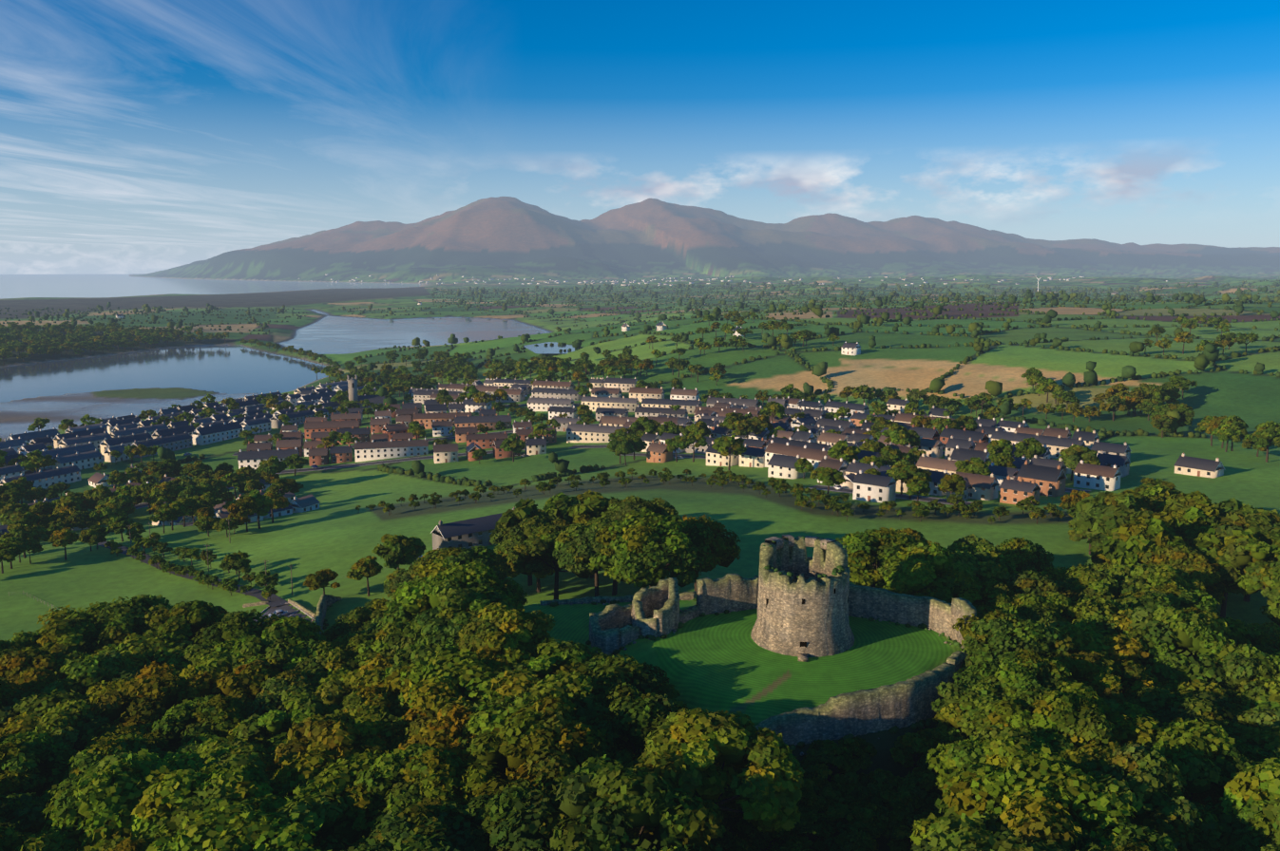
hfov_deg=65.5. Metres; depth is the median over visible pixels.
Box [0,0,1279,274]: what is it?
sky
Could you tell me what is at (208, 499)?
tree
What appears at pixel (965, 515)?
tree
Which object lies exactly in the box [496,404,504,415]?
tree
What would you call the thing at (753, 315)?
tree
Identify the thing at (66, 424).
tree
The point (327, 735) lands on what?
tree
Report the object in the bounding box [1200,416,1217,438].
tree
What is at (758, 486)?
tree
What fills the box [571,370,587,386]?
tree
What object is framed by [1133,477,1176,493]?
tree
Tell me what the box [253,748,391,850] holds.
tree
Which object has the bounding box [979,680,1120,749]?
tree
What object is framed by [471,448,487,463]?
tree
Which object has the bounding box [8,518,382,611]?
poles and fences
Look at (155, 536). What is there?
tree
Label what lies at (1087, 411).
tree
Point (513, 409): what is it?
tree
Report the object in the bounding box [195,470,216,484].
tree
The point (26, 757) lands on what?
tree
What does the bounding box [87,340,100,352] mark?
tree
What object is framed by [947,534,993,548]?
tree
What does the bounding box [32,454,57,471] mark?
tree
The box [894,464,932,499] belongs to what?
tree
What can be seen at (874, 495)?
town walls
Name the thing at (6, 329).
tree
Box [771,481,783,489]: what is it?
tree
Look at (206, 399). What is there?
tree
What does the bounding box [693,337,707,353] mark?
tree
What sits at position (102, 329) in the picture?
tree
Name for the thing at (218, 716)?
tree
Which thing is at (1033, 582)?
tree
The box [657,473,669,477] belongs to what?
tree
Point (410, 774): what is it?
tree
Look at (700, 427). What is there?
tree
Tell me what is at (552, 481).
tree
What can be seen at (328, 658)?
tree
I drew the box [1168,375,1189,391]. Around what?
tree
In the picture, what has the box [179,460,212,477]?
tree
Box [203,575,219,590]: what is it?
tree
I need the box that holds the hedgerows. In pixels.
[0,279,1279,486]
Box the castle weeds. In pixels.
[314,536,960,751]
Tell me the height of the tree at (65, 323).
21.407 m
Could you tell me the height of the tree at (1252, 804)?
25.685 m
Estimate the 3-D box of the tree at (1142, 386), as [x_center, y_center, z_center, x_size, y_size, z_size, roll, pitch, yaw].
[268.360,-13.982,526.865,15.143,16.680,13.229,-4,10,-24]
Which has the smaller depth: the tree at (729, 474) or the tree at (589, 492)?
the tree at (589, 492)
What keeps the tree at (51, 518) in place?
on the ground
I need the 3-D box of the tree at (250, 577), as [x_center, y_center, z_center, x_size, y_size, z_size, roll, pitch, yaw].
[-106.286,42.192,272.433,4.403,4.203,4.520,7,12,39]
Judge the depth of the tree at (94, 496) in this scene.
419.63 m
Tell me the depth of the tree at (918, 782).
128.13 m
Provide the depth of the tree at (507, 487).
388.85 m
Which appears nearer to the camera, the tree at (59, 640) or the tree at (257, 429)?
the tree at (59, 640)
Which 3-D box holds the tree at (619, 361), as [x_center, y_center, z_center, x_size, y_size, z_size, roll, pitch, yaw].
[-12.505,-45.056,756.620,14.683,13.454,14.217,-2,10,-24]
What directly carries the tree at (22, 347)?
on the ground
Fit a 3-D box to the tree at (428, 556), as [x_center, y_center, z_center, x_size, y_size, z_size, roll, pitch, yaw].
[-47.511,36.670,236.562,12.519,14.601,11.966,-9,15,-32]
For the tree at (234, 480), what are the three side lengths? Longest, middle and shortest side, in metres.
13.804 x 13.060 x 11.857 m
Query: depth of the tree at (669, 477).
376.61 m
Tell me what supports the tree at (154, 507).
on the ground
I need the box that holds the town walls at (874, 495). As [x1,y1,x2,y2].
[0,278,1223,550]
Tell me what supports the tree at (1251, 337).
on the ground
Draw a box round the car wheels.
[185,453,840,614]
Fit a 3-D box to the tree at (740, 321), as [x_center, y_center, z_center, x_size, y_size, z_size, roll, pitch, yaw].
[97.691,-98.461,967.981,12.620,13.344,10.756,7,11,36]
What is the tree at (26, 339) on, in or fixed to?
on the ground
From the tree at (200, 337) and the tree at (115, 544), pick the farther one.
the tree at (200, 337)
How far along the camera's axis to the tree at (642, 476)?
398.05 m
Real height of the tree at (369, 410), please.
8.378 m
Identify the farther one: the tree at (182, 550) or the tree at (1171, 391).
the tree at (1171, 391)
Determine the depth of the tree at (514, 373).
810.02 m
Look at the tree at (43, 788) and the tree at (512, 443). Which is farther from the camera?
the tree at (512, 443)
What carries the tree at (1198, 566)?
on the ground
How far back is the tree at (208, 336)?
1512.27 m
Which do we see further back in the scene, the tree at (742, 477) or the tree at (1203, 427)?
the tree at (1203, 427)
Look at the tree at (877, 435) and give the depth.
462.98 m
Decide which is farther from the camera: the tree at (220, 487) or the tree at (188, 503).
the tree at (220, 487)
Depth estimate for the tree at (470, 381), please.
809.78 m
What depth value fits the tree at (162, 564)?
298.27 m
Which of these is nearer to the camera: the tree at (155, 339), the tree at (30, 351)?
the tree at (30, 351)
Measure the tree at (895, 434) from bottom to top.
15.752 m
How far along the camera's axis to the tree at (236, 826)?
109.39 m
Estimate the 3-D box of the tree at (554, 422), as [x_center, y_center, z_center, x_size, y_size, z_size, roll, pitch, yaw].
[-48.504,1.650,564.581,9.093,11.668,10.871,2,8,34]
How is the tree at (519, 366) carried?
on the ground
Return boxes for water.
[0,274,541,402]
[524,342,583,353]
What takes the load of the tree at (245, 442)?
on the ground
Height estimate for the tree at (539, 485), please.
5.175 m
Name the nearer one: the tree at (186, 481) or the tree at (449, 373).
the tree at (186, 481)
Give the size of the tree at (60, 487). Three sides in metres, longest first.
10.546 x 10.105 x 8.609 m
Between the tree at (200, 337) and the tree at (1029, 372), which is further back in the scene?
the tree at (200, 337)
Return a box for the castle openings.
[765,589,848,648]
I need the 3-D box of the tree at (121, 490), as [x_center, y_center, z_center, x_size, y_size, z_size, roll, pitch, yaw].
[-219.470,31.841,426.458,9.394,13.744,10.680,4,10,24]
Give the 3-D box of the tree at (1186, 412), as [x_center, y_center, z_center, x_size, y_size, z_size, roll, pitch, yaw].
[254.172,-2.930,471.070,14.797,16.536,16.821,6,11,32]
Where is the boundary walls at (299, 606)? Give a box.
[242,598,316,618]
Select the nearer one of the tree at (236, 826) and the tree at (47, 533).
the tree at (236, 826)
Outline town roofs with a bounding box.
[0,292,1224,538]
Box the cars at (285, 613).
[24,394,876,617]
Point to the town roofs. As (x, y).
(1036, 469)
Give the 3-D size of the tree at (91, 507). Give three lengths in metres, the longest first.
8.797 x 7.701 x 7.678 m
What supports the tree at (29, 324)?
on the ground
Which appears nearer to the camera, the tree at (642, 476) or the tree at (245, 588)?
the tree at (245, 588)
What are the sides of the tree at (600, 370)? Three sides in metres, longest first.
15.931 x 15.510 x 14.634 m
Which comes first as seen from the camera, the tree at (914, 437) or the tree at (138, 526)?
the tree at (138, 526)
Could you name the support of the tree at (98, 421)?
on the ground
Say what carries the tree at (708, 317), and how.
on the ground
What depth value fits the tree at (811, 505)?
306.76 m
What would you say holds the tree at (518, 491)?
on the ground
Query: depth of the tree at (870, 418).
517.64 m
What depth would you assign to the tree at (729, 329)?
860.75 m
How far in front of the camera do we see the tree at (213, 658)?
170.95 m
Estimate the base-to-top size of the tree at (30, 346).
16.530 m
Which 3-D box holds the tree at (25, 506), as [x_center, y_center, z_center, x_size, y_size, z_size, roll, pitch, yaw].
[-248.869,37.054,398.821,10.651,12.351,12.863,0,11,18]
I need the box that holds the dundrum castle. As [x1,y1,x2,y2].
[311,534,976,756]
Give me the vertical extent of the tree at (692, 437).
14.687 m
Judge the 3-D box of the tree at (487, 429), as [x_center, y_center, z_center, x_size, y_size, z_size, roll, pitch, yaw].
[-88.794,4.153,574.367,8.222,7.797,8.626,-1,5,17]
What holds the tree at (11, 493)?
on the ground
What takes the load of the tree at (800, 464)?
on the ground
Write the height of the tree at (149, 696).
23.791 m
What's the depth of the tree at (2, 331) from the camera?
1424.79 m
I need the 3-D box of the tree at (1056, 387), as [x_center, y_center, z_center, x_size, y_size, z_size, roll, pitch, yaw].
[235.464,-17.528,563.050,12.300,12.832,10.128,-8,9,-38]
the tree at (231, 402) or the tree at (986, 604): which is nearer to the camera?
the tree at (986, 604)
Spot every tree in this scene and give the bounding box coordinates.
[0,326,6,334]
[0,326,12,332]
[0,347,13,362]
[0,449,7,463]
[0,481,25,500]
[0,485,5,494]
[0,487,22,503]
[0,501,8,509]
[0,502,28,518]
[0,503,26,525]
[0,523,47,558]
[0,536,30,569]
[0,541,21,573]
[0,630,38,658]
[0,647,66,696]
[0,676,36,728]
[0,679,126,740]
[0,698,123,749]
[0,731,80,796]
[0,736,54,797]
[0,792,53,838]
[0,826,74,850]
[3,334,12,342]
[7,322,19,327]
[7,455,32,468]
[9,329,21,335]
[10,324,21,331]
[10,512,25,522]
[11,477,33,503]
[11,510,41,526]
[13,601,116,641]
[14,343,28,352]
[16,536,29,562]
[20,328,35,334]
[20,450,51,472]
[21,335,37,343]
[22,487,44,502]
[22,542,43,564]
[23,322,35,327]
[24,344,38,357]
[24,467,35,474]
[26,325,38,331]
[26,347,37,358]
[26,616,111,660]
[27,418,50,431]
[28,748,203,850]
[29,500,56,520]
[30,487,46,501]
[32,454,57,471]
[38,332,52,340]
[38,512,68,529]
[38,530,51,544]
[38,649,142,699]
[41,490,58,500]
[41,731,174,827]
[46,346,59,360]
[46,481,71,496]
[46,518,74,534]
[47,527,79,560]
[48,325,57,332]
[49,667,85,692]
[51,498,60,505]
[52,499,81,519]
[57,345,65,357]
[57,419,77,431]
[58,325,67,335]
[58,334,66,341]
[59,321,73,333]
[59,491,83,502]
[59,496,83,505]
[67,511,95,531]
[72,661,189,752]
[73,348,84,357]
[76,529,101,551]
[76,837,155,850]
[77,492,95,506]
[77,593,195,652]
[79,414,96,425]
[79,503,88,512]
[83,331,91,337]
[83,484,113,505]
[85,325,95,332]
[85,630,196,678]
[86,502,97,511]
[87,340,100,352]
[87,524,108,549]
[88,501,126,533]
[90,508,103,525]
[91,418,105,424]
[93,335,103,346]
[93,462,107,473]
[95,322,104,333]
[95,326,106,335]
[95,496,109,507]
[97,722,182,755]
[99,339,114,350]
[103,493,134,508]
[103,539,115,548]
[104,324,114,328]
[105,515,135,541]
[106,470,132,486]
[109,450,121,464]
[110,542,122,548]
[110,548,122,556]
[111,484,132,515]
[112,334,121,341]
[114,331,125,339]
[116,339,133,351]
[117,505,129,516]
[121,332,133,339]
[121,504,135,517]
[123,444,139,462]
[124,467,142,477]
[125,522,146,535]
[126,476,142,483]
[126,547,138,558]
[127,534,142,539]
[127,752,276,840]
[130,470,142,479]
[130,483,155,514]
[131,444,150,462]
[132,535,155,554]
[133,462,145,470]
[134,795,367,850]
[135,554,146,560]
[138,693,259,754]
[139,410,152,418]
[140,474,156,484]
[140,481,175,506]
[140,599,224,648]
[141,460,166,482]
[145,539,159,553]
[146,409,156,417]
[146,501,165,514]
[148,445,161,460]
[148,554,162,569]
[149,458,181,479]
[149,509,171,534]
[149,532,160,540]
[150,336,158,347]
[151,333,162,345]
[152,541,173,557]
[153,557,166,570]
[156,416,171,425]
[156,472,175,480]
[157,500,190,530]
[158,560,171,567]
[159,331,170,343]
[160,563,177,574]
[161,328,173,334]
[163,485,184,504]
[165,480,179,489]
[169,475,197,488]
[170,564,182,572]
[171,329,184,341]
[171,547,182,558]
[171,731,272,768]
[172,466,185,477]
[173,547,191,562]
[174,411,194,420]
[174,484,204,501]
[174,565,188,576]
[175,497,200,527]
[176,659,281,709]
[178,547,201,565]
[178,639,266,679]
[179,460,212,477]
[180,325,192,332]
[180,335,190,343]
[181,741,281,786]
[182,565,197,577]
[185,609,286,673]
[186,333,196,339]
[186,502,204,523]
[188,422,199,428]
[190,601,229,616]
[191,400,203,409]
[191,471,197,482]
[191,491,224,507]
[192,515,221,536]
[193,507,215,517]
[193,571,209,580]
[195,330,203,342]
[195,334,204,343]
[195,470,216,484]
[195,477,228,495]
[197,573,213,588]
[198,407,215,416]
[198,484,221,498]
[199,550,217,561]
[200,393,215,403]
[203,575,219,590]
[204,333,213,343]
[204,555,216,567]
[211,517,238,537]
[213,333,223,343]
[213,462,234,473]
[213,470,230,481]
[219,472,247,498]
[219,559,231,573]
[220,332,229,340]
[220,491,234,501]
[220,577,238,592]
[221,397,239,409]
[222,499,236,509]
[222,583,238,595]
[223,550,249,574]
[223,557,251,581]
[225,692,344,761]
[227,496,257,532]
[227,517,244,534]
[227,615,333,701]
[234,466,261,480]
[237,480,254,494]
[238,430,254,439]
[239,489,274,529]
[239,585,252,595]
[241,572,257,585]
[241,668,323,719]
[242,438,254,445]
[244,479,264,493]
[250,427,262,435]
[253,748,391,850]
[254,571,270,585]
[255,394,265,403]
[255,456,287,476]
[255,573,279,587]
[259,393,278,412]
[259,474,280,485]
[261,585,278,599]
[262,492,290,522]
[265,398,279,409]
[266,477,304,496]
[267,433,286,444]
[270,713,409,798]
[276,401,291,411]
[278,414,290,422]
[280,421,292,428]
[281,653,392,738]
[282,401,293,409]
[283,454,308,476]
[293,640,361,686]
[294,403,308,412]
[302,568,340,594]
[306,403,322,410]
[310,366,320,378]
[314,410,328,417]
[316,436,340,449]
[320,606,375,641]
[321,366,333,381]
[322,430,343,442]
[324,273,1084,285]
[325,406,335,418]
[328,366,343,377]
[329,389,348,403]
[330,628,371,649]
[330,681,410,742]
[332,372,343,379]
[336,405,348,413]
[336,431,360,444]
[339,400,358,407]
[340,796,495,850]
[341,373,358,382]
[342,403,356,408]
[343,743,482,840]
[344,362,357,374]
[346,555,383,596]
[347,615,419,669]
[351,371,365,382]
[353,355,367,366]
[353,835,379,850]
[357,367,365,373]
[357,377,373,384]
[357,385,374,396]
[359,399,373,408]
[362,373,376,382]
[362,407,374,419]
[364,598,389,607]
[364,609,395,634]
[365,382,378,390]
[365,504,376,511]
[370,403,383,411]
[370,595,399,611]
[371,534,424,570]
[375,372,391,384]
[377,500,385,507]
[379,370,390,378]
[380,363,394,373]
[380,403,398,413]
[380,558,527,629]
[380,644,474,706]
[382,384,396,398]
[382,502,395,515]
[382,568,419,597]
[383,648,521,778]
[384,350,399,364]
[387,376,396,383]
[389,371,397,378]
[391,378,405,397]
[392,381,411,397]
[393,365,409,374]
[396,496,405,502]
[396,695,489,764]
[397,372,418,381]
[400,354,411,365]
[402,588,516,648]
[403,393,413,402]
[406,422,425,439]
[408,377,422,383]
[408,420,424,439]
[408,494,419,501]
[408,500,420,510]
[408,550,439,569]
[409,382,420,389]
[409,536,426,565]
[410,351,428,358]
[410,361,425,366]
[411,545,507,584]
[412,366,422,373]
[412,427,426,439]
[414,353,424,361]
[414,548,442,561]
[417,347,428,361]
[419,494,428,503]
[420,375,430,381]
[420,381,435,389]
[421,363,433,378]
[422,368,433,375]
[425,378,438,386]
[427,497,439,505]
[429,364,444,380]
[429,492,441,498]
[432,439,447,445]
[432,496,442,508]
[433,356,440,364]
[433,367,443,381]
[434,351,450,358]
[434,370,443,382]
[435,388,451,400]
[436,395,455,411]
[439,354,449,360]
[442,362,459,371]
[444,355,458,362]
[444,368,463,381]
[446,376,458,383]
[450,352,463,360]
[451,668,637,787]
[452,766,580,850]
[453,357,465,365]
[453,694,617,797]
[454,602,555,669]
[455,364,463,382]
[455,496,464,501]
[456,391,472,401]
[458,364,476,376]
[458,396,464,402]
[460,489,469,498]
[462,352,472,362]
[462,362,474,366]
[462,367,478,380]
[462,384,478,400]
[465,364,478,379]
[467,379,477,384]
[468,492,481,503]
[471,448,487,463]
[473,391,490,409]
[473,484,487,495]
[477,424,486,432]
[477,426,493,433]
[483,360,492,369]
[483,394,496,401]
[488,359,503,368]
[488,368,506,379]
[488,485,497,494]
[489,497,562,586]
[489,578,508,590]
[489,750,725,850]
[490,388,508,401]
[491,363,502,379]
[491,402,501,410]
[491,637,611,685]
[492,401,505,414]
[493,515,571,592]
[493,554,519,579]
[494,420,506,430]
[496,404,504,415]
[499,435,525,461]
[501,363,516,378]
[502,485,513,491]
[503,356,515,364]
[503,579,527,605]
[506,370,519,379]
[508,360,518,366]
[508,406,516,416]
[509,401,518,407]
[513,488,521,495]
[513,522,600,599]
[515,358,527,365]
[515,363,527,370]
[515,367,529,380]
[515,409,524,417]
[519,478,530,490]
[520,360,538,378]
[522,411,540,425]
[525,408,535,415]
[528,434,540,439]
[529,356,546,365]
[530,422,555,436]
[534,414,549,422]
[535,481,545,492]
[536,365,551,376]
[536,369,559,381]
[537,358,549,363]
[537,483,551,495]
[541,362,559,380]
[541,492,590,520]
[544,482,555,489]
[545,355,559,363]
[546,419,560,427]
[548,478,556,484]
[552,521,618,597]
[553,653,680,756]
[554,358,570,380]
[554,476,562,483]
[556,359,573,378]
[556,413,570,418]
[560,369,572,376]
[560,498,609,578]
[568,474,581,481]
[569,365,585,372]
[570,480,583,490]
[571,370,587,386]
[572,360,584,366]
[573,384,590,396]
[573,493,620,504]
[574,404,592,416]
[575,412,596,424]
[577,354,589,361]
[578,361,594,375]
[582,517,622,595]
[583,490,601,496]
[583,507,714,588]
[586,382,592,394]
[588,682,718,774]
[593,363,611,379]
[596,473,608,480]
[598,477,611,489]
[599,359,618,366]
[601,349,611,357]
[601,496,678,522]
[604,354,617,366]
[604,366,624,378]
[606,438,630,463]
[609,427,630,439]
[613,470,626,478]
[614,358,629,364]
[614,440,634,465]
[616,360,631,376]
[617,347,632,360]
[617,365,632,378]
[620,477,631,488]
[621,794,719,850]
[624,354,639,362]
[625,434,647,459]
[627,427,645,435]
[627,468,637,479]
[630,359,641,376]
[630,416,660,434]
[631,440,646,458]
[632,361,648,377]
[634,707,805,833]
[635,382,648,387]
[636,380,649,387]
[637,429,655,438]
[637,474,646,478]
[638,359,654,377]
[646,335,657,349]
[647,383,658,388]
[648,468,657,476]
[650,348,662,365]
[657,420,680,436]
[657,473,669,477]
[658,845,684,850]
[659,477,667,484]
[663,515,741,592]
[664,357,677,375]
[665,435,687,461]
[666,475,674,480]
[667,359,690,377]
[668,378,683,388]
[669,404,680,410]
[671,334,683,348]
[671,348,687,360]
[672,425,689,436]
[678,431,706,462]
[682,469,691,477]
[685,420,710,435]
[687,476,697,485]
[689,363,704,382]
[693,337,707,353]
[694,327,709,338]
[697,342,711,354]
[701,388,719,399]
[703,314,714,325]
[703,432,714,438]
[706,477,717,487]
[708,362,726,382]
[708,370,724,381]
[710,322,720,336]
[711,435,746,470]
[712,466,725,476]
[713,337,727,352]
[715,392,735,398]
[715,477,728,489]
[720,323,730,340]
[723,412,746,428]
[724,313,731,323]
[724,470,736,482]
[725,324,736,339]
[727,310,740,322]
[727,420,747,432]
[728,335,743,349]
[729,315,744,326]
[730,813,795,850]
[731,474,741,485]
[734,318,746,326]
[734,419,764,439]
[735,327,753,339]
[736,339,749,346]
[737,474,747,484]
[738,395,748,399]
[739,484,747,492]
[743,412,753,419]
[744,477,754,487]
[746,414,773,430]
[748,311,759,318]
[751,481,765,494]
[755,390,771,407]
[757,322,767,336]
[759,401,787,420]
[761,488,770,497]
[764,320,780,335]
[766,428,780,439]
[767,477,776,488]
[771,393,786,399]
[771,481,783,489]
[772,484,786,496]
[773,807,836,850]
[774,478,788,487]
[775,333,783,343]
[778,319,786,325]
[778,323,793,334]
[780,383,802,398]
[789,331,800,346]
[789,483,804,493]
[790,411,804,419]
[791,489,803,499]
[792,424,809,432]
[793,391,814,401]
[794,458,813,478]
[794,496,807,511]
[796,329,811,346]
[798,329,817,346]
[800,739,859,796]
[802,392,818,400]
[803,487,816,498]
[805,501,816,511]
[809,489,825,504]
[810,466,824,485]
[817,467,845,494]
[819,393,833,402]
[820,494,831,506]
[823,411,839,420]
[824,501,838,514]
[825,429,840,434]
[826,495,840,505]
[827,333,840,345]
[827,439,860,463]
[832,504,843,516]
[833,406,850,420]
[835,527,928,588]
[836,494,849,502]
[837,501,852,511]
[838,737,877,770]
[839,385,855,401]
[840,509,854,521]
[851,384,875,402]
[853,534,929,587]
[857,502,870,512]
[859,414,877,424]
[859,439,885,452]
[859,455,882,468]
[862,430,878,439]
[863,468,880,475]
[864,390,875,406]
[868,403,894,415]
[870,401,881,410]
[870,416,894,432]
[874,389,884,399]
[874,432,882,439]
[875,541,982,603]
[876,510,885,518]
[878,445,910,467]
[878,500,893,513]
[879,389,900,403]
[879,420,898,430]
[881,424,910,445]
[883,426,920,447]
[885,459,916,495]
[886,808,941,850]
[888,409,899,416]
[889,500,897,510]
[889,528,939,546]
[889,732,937,773]
[892,766,944,811]
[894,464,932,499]
[895,509,905,519]
[903,401,924,415]
[905,476,931,501]
[906,388,929,401]
[906,396,918,403]
[907,500,920,513]
[908,446,926,465]
[908,452,917,465]
[908,550,1010,598]
[909,746,1202,850]
[910,415,933,428]
[910,808,1081,850]
[911,506,917,512]
[912,509,927,521]
[916,722,967,752]
[917,503,930,518]
[918,801,947,817]
[922,394,944,409]
[925,725,1076,797]
[927,418,951,435]
[927,498,945,515]
[931,681,1009,743]
[935,418,960,431]
[936,396,949,407]
[936,474,966,505]
[939,505,955,517]
[942,404,959,418]
[945,494,965,504]
[945,541,1019,578]
[946,398,962,407]
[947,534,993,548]
[948,578,1024,620]
[950,726,970,744]
[951,501,968,516]
[952,609,1077,669]
[952,649,1071,699]
[954,415,977,431]
[954,457,991,476]
[959,505,974,514]
[961,512,972,519]
[962,396,978,414]
[967,401,986,416]
[969,503,982,515]
[970,392,993,413]
[970,499,983,508]
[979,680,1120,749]
[982,406,1001,420]
[985,452,1016,468]
[986,439,1012,456]
[987,516,995,521]
[992,506,1010,519]
[992,592,1079,625]
[994,536,1054,574]
[996,397,1017,417]
[1001,571,1081,602]
[1013,398,1031,416]
[1013,437,1046,460]
[1015,499,1031,514]
[1023,367,1035,388]
[1024,496,1040,512]
[1026,504,1037,512]
[1027,369,1043,388]
[1028,375,1048,396]
[1029,507,1046,524]
[1035,378,1056,402]
[1035,403,1056,419]
[1040,563,1094,582]
[1043,502,1058,515]
[1044,620,1168,686]
[1047,383,1063,404]
[1047,508,1054,516]
[1050,730,1193,803]
[1051,390,1061,404]
[1051,510,1065,521]
[1054,403,1067,420]
[1056,390,1080,408]
[1056,455,1081,480]
[1058,489,1089,509]
[1059,443,1100,475]
[1060,650,1159,707]
[1063,568,1140,602]
[1065,402,1084,421]
[1066,500,1088,540]
[1067,519,1091,554]
[1069,596,1173,652]
[1069,820,1177,850]
[1070,491,1156,534]
[1071,743,1222,850]
[1073,590,1187,611]
[1078,561,1112,572]
[1081,405,1101,422]
[1086,510,1184,567]
[1091,393,1109,403]
[1095,512,1188,567]
[1095,563,1136,573]
[1095,603,1241,690]
[1097,395,1127,420]
[1103,700,1159,740]
[1105,382,1129,399]
[1108,563,1205,592]
[1108,713,1268,849]
[1119,584,1225,619]
[1120,489,1162,513]
[1123,390,1148,416]
[1123,393,1138,416]
[1124,403,1137,416]
[1126,687,1241,751]
[1131,382,1165,411]
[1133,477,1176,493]
[1133,545,1227,604]
[1135,399,1162,420]
[1137,484,1186,510]
[1142,338,1153,354]
[1142,383,1169,401]
[1146,325,1165,342]
[1149,403,1170,420]
[1149,414,1175,438]
[1150,399,1164,404]
[1153,679,1251,725]
[1154,337,1172,355]
[1156,490,1222,518]
[1160,382,1179,403]
[1160,403,1194,431]
[1161,503,1220,538]
[1163,396,1180,404]
[1164,386,1182,399]
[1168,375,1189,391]
[1170,378,1197,399]
[1172,606,1273,657]
[1173,330,1194,354]
[1175,315,1188,328]
[1176,418,1184,427]
[1182,319,1199,333]
[1183,535,1198,547]
[1185,783,1222,812]
[1189,529,1266,618]
[1193,315,1206,323]
[1193,420,1213,446]
[1195,339,1213,352]
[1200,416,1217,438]
[1206,416,1231,448]
[1207,316,1228,331]
[1208,497,1267,529]
[1210,509,1279,602]
[1210,644,1279,699]
[1211,422,1244,452]
[1212,321,1230,335]
[1212,334,1234,355]
[1213,415,1248,451]
[1217,539,1279,628]
[1218,324,1229,332]
[1218,758,1279,850]
[1222,332,1238,349]
[1226,673,1279,716]
[1227,701,1279,748]
[1229,725,1279,765]
[1236,331,1260,352]
[1241,438,1274,457]
[1242,524,1279,550]
[1244,420,1279,462]
[1260,648,1279,656]
[1260,844,1279,850]
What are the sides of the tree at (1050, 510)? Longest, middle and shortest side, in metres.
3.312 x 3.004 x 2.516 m
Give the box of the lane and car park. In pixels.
[77,534,312,622]
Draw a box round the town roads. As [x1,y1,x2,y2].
[23,385,1091,526]
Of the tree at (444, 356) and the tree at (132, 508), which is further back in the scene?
the tree at (444, 356)
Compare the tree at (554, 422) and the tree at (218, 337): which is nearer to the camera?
the tree at (554, 422)
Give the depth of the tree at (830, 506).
302.12 m
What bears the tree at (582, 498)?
on the ground
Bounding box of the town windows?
[0,317,1210,548]
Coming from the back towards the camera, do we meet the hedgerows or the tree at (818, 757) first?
the hedgerows
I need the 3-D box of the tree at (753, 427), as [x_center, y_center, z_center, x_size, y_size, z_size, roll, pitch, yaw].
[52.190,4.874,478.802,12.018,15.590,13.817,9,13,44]
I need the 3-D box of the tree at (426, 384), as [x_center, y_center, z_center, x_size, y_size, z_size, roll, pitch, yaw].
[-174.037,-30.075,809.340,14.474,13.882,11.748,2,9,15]
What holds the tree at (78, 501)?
on the ground
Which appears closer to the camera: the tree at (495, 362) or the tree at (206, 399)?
the tree at (206, 399)
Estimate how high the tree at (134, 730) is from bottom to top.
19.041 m
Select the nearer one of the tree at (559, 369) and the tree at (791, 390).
the tree at (791, 390)
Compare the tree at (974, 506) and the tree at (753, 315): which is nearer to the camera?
the tree at (974, 506)
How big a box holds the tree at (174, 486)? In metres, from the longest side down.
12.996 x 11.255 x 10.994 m
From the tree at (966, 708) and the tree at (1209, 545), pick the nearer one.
the tree at (966, 708)
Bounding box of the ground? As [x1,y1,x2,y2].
[0,196,1279,850]
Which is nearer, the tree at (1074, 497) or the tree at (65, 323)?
the tree at (1074, 497)
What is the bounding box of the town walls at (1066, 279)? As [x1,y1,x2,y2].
[298,274,1084,286]
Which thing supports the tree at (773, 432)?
on the ground
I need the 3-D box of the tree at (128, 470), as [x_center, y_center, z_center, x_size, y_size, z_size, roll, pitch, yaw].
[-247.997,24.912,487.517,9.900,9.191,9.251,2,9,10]
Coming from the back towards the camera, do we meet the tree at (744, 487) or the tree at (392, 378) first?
the tree at (392, 378)
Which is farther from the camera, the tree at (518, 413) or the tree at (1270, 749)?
the tree at (518, 413)
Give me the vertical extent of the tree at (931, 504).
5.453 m
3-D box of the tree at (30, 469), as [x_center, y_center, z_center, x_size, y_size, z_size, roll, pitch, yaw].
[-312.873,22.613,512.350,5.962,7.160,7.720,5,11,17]
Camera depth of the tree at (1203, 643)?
158.19 m
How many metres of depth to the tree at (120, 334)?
1439.90 m
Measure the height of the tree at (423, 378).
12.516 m
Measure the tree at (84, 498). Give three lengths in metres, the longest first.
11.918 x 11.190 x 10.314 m
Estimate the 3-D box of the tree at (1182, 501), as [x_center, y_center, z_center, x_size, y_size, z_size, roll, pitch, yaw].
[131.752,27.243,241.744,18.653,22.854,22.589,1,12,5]
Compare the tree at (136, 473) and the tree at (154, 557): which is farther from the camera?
the tree at (136, 473)
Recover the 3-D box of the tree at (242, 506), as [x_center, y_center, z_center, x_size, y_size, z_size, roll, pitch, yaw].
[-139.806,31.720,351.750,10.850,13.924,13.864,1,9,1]
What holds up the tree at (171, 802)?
on the ground
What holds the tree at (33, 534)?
on the ground
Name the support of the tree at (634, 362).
on the ground
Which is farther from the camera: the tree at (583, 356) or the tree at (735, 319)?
the tree at (735, 319)
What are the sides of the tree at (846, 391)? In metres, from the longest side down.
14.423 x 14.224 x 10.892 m
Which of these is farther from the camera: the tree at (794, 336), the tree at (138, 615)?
the tree at (794, 336)
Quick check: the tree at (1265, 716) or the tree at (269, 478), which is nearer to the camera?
the tree at (1265, 716)

